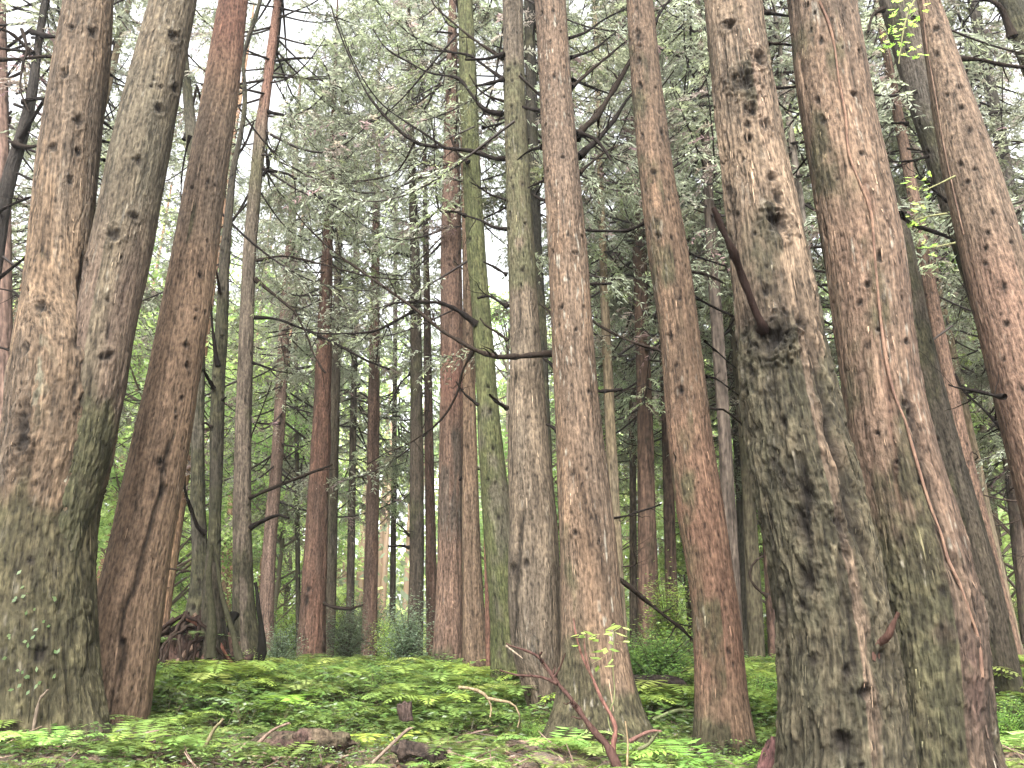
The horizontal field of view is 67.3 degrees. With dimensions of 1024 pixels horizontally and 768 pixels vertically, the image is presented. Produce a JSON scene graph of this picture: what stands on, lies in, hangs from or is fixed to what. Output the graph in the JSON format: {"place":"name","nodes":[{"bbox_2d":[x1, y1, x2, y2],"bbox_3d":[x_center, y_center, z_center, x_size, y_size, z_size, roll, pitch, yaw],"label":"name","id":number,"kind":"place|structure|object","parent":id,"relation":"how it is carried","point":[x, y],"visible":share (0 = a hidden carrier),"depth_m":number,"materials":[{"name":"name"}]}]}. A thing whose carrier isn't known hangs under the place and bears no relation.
{"place":"outdoors","nodes":[
{"label":"outdoors","id":0,"kind":"place"},
{"bbox_2d":[0,650,1023,767],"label":"ground","id":1,"kind":"structure","parent":0,"point":[549,756],"depth_m":6.29,"materials":[{"name":"soil"}]},
{"bbox_2d":[0,726,108,748],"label":"fern","id":2,"kind":"object","parent":1,"relation":"on","point":[32,733],"visible":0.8,"depth_m":5.28,"materials":[{"name":"green plant"}]},
{"bbox_2d":[10,58,143,467],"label":"background cedar tree","id":3,"kind":"object","parent":1,"relation":"on","point":[119,446],"visible":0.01,"depth_m":21.71,"materials":[{"name":"green plant"}]},
{"bbox_2d":[13,62,182,495],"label":"background cedar tree","id":4,"kind":"object","parent":1,"relation":"on","point":[159,297],"visible":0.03,"depth_m":24.66,"materials":[{"name":"green plant"}]},
{"bbox_2d":[0,0,196,753],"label":"forked cedar tree","id":5,"kind":"object","parent":1,"relation":"on","point":[86,266],"visible":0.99,"depth_m":6.73,"materials":[{"name":"brown plant"}]},
{"bbox_2d":[7,0,197,365],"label":"background cedar tree","id":6,"kind":"object","parent":1,"relation":"on","point":[115,54],"visible":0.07,"depth_m":17.82,"materials":[{"name":"green plant"}]},
{"bbox_2d":[0,0,215,421],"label":"distant cedar tree","id":7,"kind":"object","parent":1,"relation":"on","point":[6,307],"visible":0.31,"depth_m":14.19,"materials":[{"name":"green plant"}]},
{"bbox_2d":[0,0,231,363],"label":"dark crooked tree","id":8,"kind":"object","parent":1,"relation":"on","point":[18,149],"visible":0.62,"depth_m":12.38,"materials":[{"name":"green plant"}]},
{"bbox_2d":[97,0,247,725],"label":"red cedar tree","id":9,"kind":"object","parent":1,"relation":"on","point":[132,586],"visible":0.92,"depth_m":7.78,"materials":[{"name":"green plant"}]},
{"bbox_2d":[97,290,273,604],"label":"broadleaf tree","id":10,"kind":"object","parent":1,"relation":"on","point":[187,551],"visible":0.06,"depth_m":32.87,"materials":[{"name":"green plant"}]},
{"bbox_2d":[170,55,207,631],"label":"crooked mossy tree","id":11,"kind":"object","parent":1,"relation":"on","point":[196,503],"visible":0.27,"depth_m":10.89,"materials":[{"name":"brown plant"}]},
{"bbox_2d":[144,734,234,750],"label":"fern","id":12,"kind":"object","parent":1,"relation":"on","point":[199,740],"visible":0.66,"depth_m":5.61,"materials":[{"name":"green plant"}]},
{"bbox_2d":[98,195,298,571],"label":"broadleaf tree","id":13,"kind":"object","parent":1,"relation":"on","point":[114,471],"visible":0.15,"depth_m":23.94,"materials":[{"name":"green plant"}]},
{"bbox_2d":[96,231,313,603],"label":"broadleaf tree","id":14,"kind":"object","parent":1,"relation":"on","point":[109,517],"visible":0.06,"depth_m":27.77,"materials":[{"name":"green plant"}]},
{"bbox_2d":[157,609,253,668],"bbox_3d":[-4.107,3.400,9.805,1.635,1.059,1.215,7,-21,-20],"label":"root mound","id":15,"kind":"object","parent":1,"relation":"on","point":[180,642],"visible":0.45,"depth_m":9.57,"materials":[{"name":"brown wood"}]},
{"bbox_2d":[115,5,299,635],"bbox_3d":[-9.743,-3.139,24.266,5.542,23.520,6.721,18,-27,-41],"label":"background cedar tree","id":16,"kind":"object","parent":1,"relation":"on","point":[175,552],"visible":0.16,"depth_m":23.70,"materials":[{"name":"brown plant"}]},
{"bbox_2d":[171,424,261,614],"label":"broadleaf tree","id":17,"kind":"object","parent":1,"relation":"on","point":[186,538],"visible":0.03,"depth_m":40.88,"materials":[{"name":"green plant"}]},
{"bbox_2d":[188,211,304,599],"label":"background cedar tree","id":18,"kind":"object","parent":1,"relation":"on","point":[224,583],"visible":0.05,"depth_m":36.92,"materials":[{"name":"green plant"}]},
{"bbox_2d":[186,218,313,624],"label":"background cedar tree","id":19,"kind":"object","parent":1,"relation":"on","point":[227,595],"visible":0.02,"depth_m":41.21,"materials":[{"name":"green plant"}]},
{"bbox_2d":[190,689,324,714],"bbox_3d":[-2.686,3.390,8.185,1.347,0.252,1.526,0,-20,0],"label":"fern","id":20,"kind":"object","parent":1,"relation":"on","point":[293,698],"visible":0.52,"depth_m":7.90,"materials":[{"name":"green plant"}]},
{"bbox_2d":[113,0,410,664],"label":"pale slender tree","id":21,"kind":"object","parent":1,"relation":"on","point":[250,630],"visible":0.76,"depth_m":13.89,"materials":[{"name":"grey plant"}]},
{"bbox_2d":[97,0,433,662],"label":"crooked mossy tree","id":22,"kind":"object","parent":1,"relation":"on","point":[215,613],"visible":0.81,"depth_m":10.97,"materials":[{"name":"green plant"}]},
{"bbox_2d":[180,379,356,626],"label":"broadleaf tree","id":23,"kind":"object","parent":1,"relation":"on","point":[281,540],"visible":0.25,"depth_m":27.81,"materials":[{"name":"green plant"}]},
{"bbox_2d":[230,299,312,589],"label":"background cedar tree","id":24,"kind":"object","parent":1,"relation":"on","point":[283,567],"visible":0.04,"depth_m":43.17,"materials":[{"name":"green plant"}]},
{"bbox_2d":[224,216,346,620],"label":"background cedar tree","id":25,"kind":"object","parent":1,"relation":"on","point":[304,465],"visible":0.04,"depth_m":35.66,"materials":[{"name":"green plant"}]},
{"bbox_2d":[265,616,307,663],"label":"bush","id":26,"kind":"object","parent":1,"relation":"on","point":[278,651],"visible":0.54,"depth_m":12.73,"materials":[{"name":"green plant"}]},
{"bbox_2d":[223,401,365,641],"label":"broadleaf tree","id":27,"kind":"object","parent":1,"relation":"on","point":[288,591],"visible":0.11,"depth_m":45.53,"materials":[{"name":"green plant"}]},
{"bbox_2d":[183,82,406,654],"bbox_3d":[-6.407,-1.510,22.561,6.998,19.010,5.771,5,-21,-14],"label":"pink cedar tree","id":28,"kind":"object","parent":1,"relation":"on","point":[269,539],"visible":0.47,"depth_m":21.61,"materials":[{"name":"green plant"}]},
{"bbox_2d":[249,728,357,752],"bbox_3d":[-1.729,2.897,6.231,0.956,0.219,0.253,0,-20,0],"label":"fallen log","id":29,"kind":"object","parent":1,"relation":"on","point":[324,738],"visible":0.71,"depth_m":6.17,"materials":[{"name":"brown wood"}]},
{"bbox_2d":[223,142,386,648],"bbox_3d":[-7.641,-0.341,28.932,5.938,20.996,5.722,12,-23,-30],"label":"distant cedar tree","id":30,"kind":"object","parent":1,"relation":"on","point":[297,438],"visible":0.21,"depth_m":27.68,"materials":[{"name":"green plant"}]},
{"bbox_2d":[255,435,379,612],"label":"broadleaf tree","id":31,"kind":"object","parent":1,"relation":"on","point":[357,551],"visible":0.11,"depth_m":54.87,"materials":[{"name":"green plant"}]},
{"bbox_2d":[256,305,385,532],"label":"background cedar tree","id":32,"kind":"object","parent":1,"relation":"on","point":[344,439],"visible":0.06,"depth_m":39.11,"materials":[{"name":"green plant"}]},
{"bbox_2d":[255,0,405,658],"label":"rusty cedar tree","id":33,"kind":"object","parent":1,"relation":"on","point":[312,619],"visible":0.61,"depth_m":17.04,"materials":[{"name":"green plant"}]},
{"bbox_2d":[254,143,439,621],"bbox_3d":[-5.085,-0.365,25.897,7.430,19.040,7.188,0,-20,0],"label":"distant cedar tree","id":34,"kind":"object","parent":1,"relation":"on","point":[350,584],"visible":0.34,"depth_m":24.86,"materials":[{"name":"green plant"}]},
{"bbox_2d":[258,0,440,657],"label":"olive slender tree","id":35,"kind":"object","parent":1,"relation":"on","point":[333,517],"visible":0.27,"depth_m":20.77,"materials":[{"name":"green plant"}]},
{"bbox_2d":[326,593,382,659],"bbox_3d":[-3.513,5.182,16.220,1.563,1.605,1.500,0,-20,0],"label":"bush","id":36,"kind":"object","parent":1,"relation":"on","point":[345,645],"visible":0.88,"depth_m":16.11,"materials":[{"name":"green plant"}]},
{"bbox_2d":[283,0,442,659],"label":"red cedar tree","id":37,"kind":"object","parent":1,"relation":"on","point":[370,590],"visible":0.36,"depth_m":19.57,"materials":[{"name":"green plant"}]},
{"bbox_2d":[335,579,398,657],"bbox_3d":[-3.640,6.000,19.304,1.933,2.146,2.152,0,-20,0],"label":"bush","id":38,"kind":"object","parent":1,"relation":"on","point":[378,619],"visible":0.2,"depth_m":19.19,"materials":[{"name":"green plant"}]},
{"bbox_2d":[306,203,440,630],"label":"distant cedar tree","id":39,"kind":"object","parent":1,"relation":"on","point":[393,532],"visible":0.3,"depth_m":29.10,"materials":[{"name":"green plant"}]},
{"bbox_2d":[364,590,433,664],"bbox_3d":[-1.770,4.283,13.267,1.426,1.605,1.661,0,-20,0],"label":"bush","id":40,"kind":"object","parent":1,"relation":"on","point":[406,645],"visible":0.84,"depth_m":13.19,"materials":[{"name":"green plant"}]},
{"bbox_2d":[285,0,550,655],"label":"dark slender tree","id":41,"kind":"object","parent":1,"relation":"on","point":[415,546],"visible":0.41,"depth_m":16.26,"materials":[{"name":"grey plant"}]},
{"bbox_2d":[390,739,449,767],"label":"rock","id":42,"kind":"object","parent":1,"relation":"on","point":[404,750],"visible":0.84,"depth_m":5.89,"materials":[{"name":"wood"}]},
{"bbox_2d":[363,1,489,657],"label":"slim red tree","id":43,"kind":"object","parent":1,"relation":"on","point":[430,553],"visible":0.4,"depth_m":18.16,"materials":[{"name":"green plant"}]},
{"bbox_2d":[292,0,595,692],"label":"mossy cedar tree","id":44,"kind":"object","parent":1,"relation":"on","point":[494,496],"visible":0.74,"depth_m":11.30,"materials":[{"name":"green plant"}]},
{"bbox_2d":[290,0,619,661],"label":"blotched red tree","id":45,"kind":"object","parent":1,"relation":"on","point":[447,638],"visible":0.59,"depth_m":14.40,"materials":[{"name":"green plant"}]},
{"bbox_2d":[460,114,485,668],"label":"slim orange tree","id":46,"kind":"object","parent":1,"relation":"on","point":[473,628],"visible":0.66,"depth_m":12.11,"materials":[{"name":"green plant"}]},
{"bbox_2d":[266,0,691,760],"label":"broad cedar tree","id":47,"kind":"object","parent":1,"relation":"on","point":[592,582],"visible":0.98,"depth_m":8.20,"materials":[{"name":"brown plant"}]},
{"bbox_2d":[409,285,557,558],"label":"broadleaf tree","id":48,"kind":"object","parent":1,"relation":"on","point":[506,350],"visible":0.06,"depth_m":31.24,"materials":[{"name":"green plant"}]},
{"bbox_2d":[483,532,490,666],"bbox_3d":[-0.389,2.933,11.275,0.203,3.420,0.075,0,-20,0],"label":"broken red snag","id":49,"kind":"object","parent":1,"relation":"on","point":[487,635],"visible":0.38,"depth_m":11.08,"materials":[{"name":"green wood"}]},
{"bbox_2d":[268,0,719,718],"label":"pale cedar tree","id":50,"kind":"object","parent":1,"relation":"on","point":[534,584],"visible":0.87,"depth_m":9.61,"materials":[{"name":"brown plant"}]},
{"bbox_2d":[0,644,1023,767],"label":"fern carpet","id":51,"kind":"object","parent":1,"relation":"on","point":[207,667],"visible":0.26,"depth_m":7.93,"materials":[{"name":"green plant"}]},
{"bbox_2d":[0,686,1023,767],"bbox_3d":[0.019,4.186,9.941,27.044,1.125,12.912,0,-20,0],"label":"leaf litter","id":52,"kind":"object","parent":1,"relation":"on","point":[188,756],"visible":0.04,"depth_m":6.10,"materials":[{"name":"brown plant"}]},
{"bbox_2d":[21,267,1019,655],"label":"distant wood","id":53,"kind":"object","parent":1,"relation":"on","point":[385,565],"visible":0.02,"depth_m":63.76,"materials":[{"name":"green plant"}]},
{"bbox_2d":[364,0,729,473],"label":"dark slender tree","id":54,"kind":"object","parent":1,"relation":"on","point":[531,76],"visible":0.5,"depth_m":14.26,"materials":[{"name":"green plant"}]},
{"bbox_2d":[477,383,623,590],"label":"broadleaf tree","id":55,"kind":"object","parent":1,"relation":"on","point":[505,446],"visible":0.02,"depth_m":25.85,"materials":[{"name":"green plant"}]},
{"bbox_2d":[494,727,620,749],"bbox_3d":[0.414,3.110,6.725,1.157,0.182,0.852,11,-23,-28],"label":"fern","id":56,"kind":"object","parent":1,"relation":"on","point":[542,740],"visible":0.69,"depth_m":6.68,"materials":[{"name":"green plant"}]},
{"bbox_2d":[499,643,621,767],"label":"fallen branch","id":57,"kind":"object","parent":1,"relation":"on","point":[611,753],"visible":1,"depth_m":6.04,"materials":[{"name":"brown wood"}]},
{"bbox_2d":[492,22,659,507],"bbox_3d":[2.014,-2.969,24.811,6.792,23.520,5.601,6,-21,-17],"label":"background cedar tree","id":58,"kind":"object","parent":1,"relation":"on","point":[609,220],"visible":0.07,"depth_m":24.38,"materials":[{"name":"green plant"}]},
{"bbox_2d":[497,277,679,579],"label":"broadleaf tree","id":59,"kind":"object","parent":1,"relation":"on","point":[626,502],"visible":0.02,"depth_m":35.93,"materials":[{"name":"green plant"}]},
{"bbox_2d":[571,618,629,765],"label":"sapling","id":60,"kind":"object","parent":1,"relation":"on","point":[612,718],"visible":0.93,"depth_m":6.20,"materials":[{"name":"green plant"}]},
{"bbox_2d":[539,737,668,758],"bbox_3d":[0.821,3.061,6.433,1.120,0.172,0.886,10,-22,-25],"label":"fern","id":61,"kind":"object","parent":1,"relation":"on","point":[595,749],"visible":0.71,"depth_m":6.37,"materials":[{"name":"green plant"}]},
{"bbox_2d":[546,151,662,574],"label":"background cedar tree","id":62,"kind":"object","parent":1,"relation":"on","point":[623,507],"visible":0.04,"depth_m":29.28,"materials":[{"name":"green plant"}]},
{"bbox_2d":[490,0,724,642],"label":"background cedar tree","id":63,"kind":"object","parent":1,"relation":"on","point":[610,433],"visible":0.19,"depth_m":19.02,"materials":[{"name":"green plant"}]},
{"bbox_2d":[503,0,731,654],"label":"distant cedar tree","id":64,"kind":"object","parent":1,"relation":"on","point":[643,407],"visible":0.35,"depth_m":18.76,"materials":[{"name":"brown plant"}]},
{"bbox_2d":[549,116,738,643],"bbox_3d":[4.487,-1.503,22.540,6.431,18.830,6.168,15,-25,-35],"label":"distant cedar tree","id":65,"kind":"object","parent":1,"relation":"on","point":[669,531],"visible":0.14,"depth_m":21.34,"materials":[{"name":"green plant"}]},
{"bbox_2d":[586,160,711,651],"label":"distant cedar tree","id":66,"kind":"object","parent":1,"relation":"on","point":[633,604],"visible":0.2,"depth_m":24.20,"materials":[{"name":"green plant"}]},
{"bbox_2d":[578,1,722,341],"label":"background cedar tree","id":67,"kind":"object","parent":1,"relation":"on","point":[606,136],"visible":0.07,"depth_m":20.27,"materials":[{"name":"green plant"}]},
{"bbox_2d":[592,0,727,551],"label":"background cedar tree","id":68,"kind":"object","parent":1,"relation":"on","point":[628,332],"visible":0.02,"depth_m":25.27,"materials":[{"name":"green plant"}]},
{"bbox_2d":[627,621,693,710],"bbox_3d":[1.720,3.482,9.542,1.504,1.071,1.722,0,-20,0],"label":"bush","id":69,"kind":"object","parent":1,"relation":"on","point":[658,662],"visible":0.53,"depth_m":9.34,"materials":[{"name":"green plant"}]},
{"bbox_2d":[629,557,692,662],"bbox_3d":[2.496,3.779,12.487,1.267,2.098,1.383,-17,-26,39],"label":"bush","id":70,"kind":"object","parent":1,"relation":"on","point":[666,623],"visible":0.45,"depth_m":12.38,"materials":[{"name":"green plant"}]},
{"bbox_2d":[634,674,689,690],"bbox_3d":[1.690,3.484,8.948,0.793,0.200,0.165,0,-20,0],"label":"fallen log","id":71,"kind":"object","parent":1,"relation":"on","point":[676,680],"visible":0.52,"depth_m":8.92,"materials":[{"name":"brown wood"}]},
{"bbox_2d":[592,148,734,655],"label":"background cedar tree","id":72,"kind":"object","parent":1,"relation":"on","point":[689,613],"visible":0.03,"depth_m":28.09,"materials":[{"name":"green plant"}]},
{"bbox_2d":[585,0,758,761],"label":"orange cedar tree","id":73,"kind":"object","parent":1,"relation":"on","point":[722,712],"visible":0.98,"depth_m":7.78,"materials":[{"name":"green plant"}]},
{"bbox_2d":[631,182,757,657],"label":"distant cedar tree","id":74,"kind":"object","parent":1,"relation":"on","point":[737,479],"visible":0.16,"depth_m":21.72,"materials":[{"name":"green plant"}]},
{"bbox_2d":[632,738,761,767],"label":"fern","id":75,"kind":"object","parent":1,"relation":"on","point":[695,761],"visible":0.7,"depth_m":5.87,"materials":[{"name":"green plant"}]},
{"bbox_2d":[579,0,816,646],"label":"distant cedar tree","id":76,"kind":"object","parent":1,"relation":"on","point":[726,470],"visible":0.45,"depth_m":14.75,"materials":[{"name":"brown plant"}]},
{"bbox_2d":[653,412,764,610],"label":"broadleaf tree","id":77,"kind":"object","parent":1,"relation":"on","point":[661,561],"visible":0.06,"depth_m":25.34,"materials":[{"name":"green plant"}]},
{"bbox_2d":[610,0,823,661],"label":"distant cedar tree","id":78,"kind":"object","parent":1,"relation":"on","point":[756,639],"visible":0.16,"depth_m":17.07,"materials":[{"name":"green plant"}]},
{"bbox_2d":[647,65,839,657],"bbox_3d":[6.362,-2.506,21.038,5.331,19.906,5.137,-8,-22,21],"label":"distant cedar tree","id":79,"kind":"object","parent":1,"relation":"on","point":[770,620],"visible":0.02,"depth_m":18.65,"materials":[{"name":"green plant"}]},
{"bbox_2d":[575,0,912,359],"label":"background cedar tree","id":80,"kind":"object","parent":1,"relation":"on","point":[728,298],"visible":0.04,"depth_m":17.27,"materials":[{"name":"green plant"}]},
{"bbox_2d":[757,736,775,767],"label":"fallen log","id":81,"kind":"object","parent":1,"relation":"on","point":[766,758],"visible":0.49,"depth_m":5.49,"materials":[{"name":"brown wood"}]},
{"bbox_2d":[710,46,840,393],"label":"background cedar tree","id":82,"kind":"object","parent":1,"relation":"on","point":[834,357],"visible":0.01,"depth_m":22.27,"materials":[{"name":"green plant"}]},
{"bbox_2d":[616,0,992,336],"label":"distant cedar tree","id":83,"kind":"object","parent":1,"relation":"on","point":[793,147],"visible":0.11,"depth_m":15.93,"materials":[{"name":"green plant"}]},
{"bbox_2d":[704,0,917,767],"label":"gnarled cedar tree","id":84,"kind":"object","parent":1,"relation":"on","point":[841,697],"visible":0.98,"depth_m":5.49,"materials":[{"name":"brown plant"}]},
{"bbox_2d":[683,0,1023,352],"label":"background cedar tree","id":85,"kind":"object","parent":1,"relation":"on","point":[891,152],"visible":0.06,"depth_m":16.69,"materials":[{"name":"green plant"}]},
{"bbox_2d":[684,102,1023,713],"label":"grey cedar tree","id":86,"kind":"object","parent":1,"relation":"on","point":[1003,649],"visible":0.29,"depth_m":9.38,"materials":[{"name":"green plant"}]},
{"bbox_2d":[714,67,994,434],"bbox_3d":[10.066,-0.894,24.561,8.557,19.304,10.343,0,-20,0],"label":"broadleaf tree","id":87,"kind":"object","parent":1,"relation":"on","point":[973,404],"visible":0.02,"depth_m":21.13,"materials":[{"name":"green plant"}]},
{"bbox_2d":[711,0,1023,439],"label":"grey cedar tree","id":88,"kind":"object","parent":1,"relation":"on","point":[913,78],"visible":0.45,"depth_m":10.17,"materials":[{"name":"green plant"}]},
{"bbox_2d":[787,0,1007,767],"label":"vine clad cedar tree","id":89,"kind":"object","parent":1,"relation":"on","point":[939,624],"visible":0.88,"depth_m":6.07,"materials":[{"name":"brown plant"}]},
{"bbox_2d":[874,0,929,63],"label":"maple twig","id":90,"kind":"object","parent":89,"relation":"attached to","point":[911,23],"visible":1,"depth_m":8.46,"materials":[{"name":"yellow plant"}]},
{"bbox_2d":[813,2,1023,654],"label":"background cedar tree","id":91,"kind":"object","parent":1,"relation":"on","point":[953,343],"visible":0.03,"depth_m":17.77,"materials":[{"name":"green plant"}]},
{"bbox_2d":[814,0,1023,667],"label":"slim red tree","id":92,"kind":"object","parent":1,"relation":"on","point":[935,315],"visible":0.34,"depth_m":13.92,"materials":[{"name":"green plant"}]},
{"bbox_2d":[859,0,1023,511],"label":"background cedar tree","id":93,"kind":"object","parent":1,"relation":"on","point":[994,125],"visible":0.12,"depth_m":16.41,"materials":[{"name":"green plant"}]},
{"bbox_2d":[866,0,1023,490],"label":"grey slender tree","id":94,"kind":"object","parent":1,"relation":"on","point":[976,11],"visible":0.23,"depth_m":16.76,"materials":[{"name":"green plant"}]},
{"bbox_2d":[895,140,1007,581],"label":"distant cedar tree","id":95,"kind":"object","parent":1,"relation":"on","point":[981,429],"visible":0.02,"depth_m":24.51,"materials":[{"name":"green plant"}]},
{"bbox_2d":[880,76,1023,648],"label":"distant cedar tree","id":96,"kind":"object","parent":1,"relation":"on","point":[1016,534],"visible":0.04,"depth_m":19.96,"materials":[{"name":"green plant"}]},
{"bbox_2d":[897,0,1023,305],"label":"dark mossy tree","id":97,"kind":"object","parent":1,"relation":"on","point":[1011,13],"visible":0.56,"depth_m":10.69,"materials":[{"name":"green plant"}]},
{"bbox_2d":[899,0,1023,529],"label":"background cedar tree","id":98,"kind":"object","parent":1,"relation":"on","point":[1005,85],"visible":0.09,"depth_m":21.50,"materials":[{"name":"green plant"}]},
{"bbox_2d":[917,0,1023,528],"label":"pink cedar tree","id":99,"kind":"object","parent":1,"relation":"on","point":[988,236],"visible":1,"depth_m":8.07,"materials":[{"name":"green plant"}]},
{"bbox_2d":[941,265,1015,589],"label":"broadleaf tree","id":100,"kind":"object","parent":1,"relation":"on","point":[998,521],"visible":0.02,"depth_m":23.69,"materials":[{"name":"green plant"}]},
{"bbox_2d":[996,686,1023,743],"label":"bush","id":101,"kind":"object","parent":1,"relation":"on","point":[1013,720],"visible":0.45,"depth_m":7.44,"materials":[{"name":"green plant"}]},
{"bbox_2d":[6,0,1023,622],"label":"sky","id":102,"kind":"structure","parent":0,"point":[293,27],"materials":[{"name":"white"}]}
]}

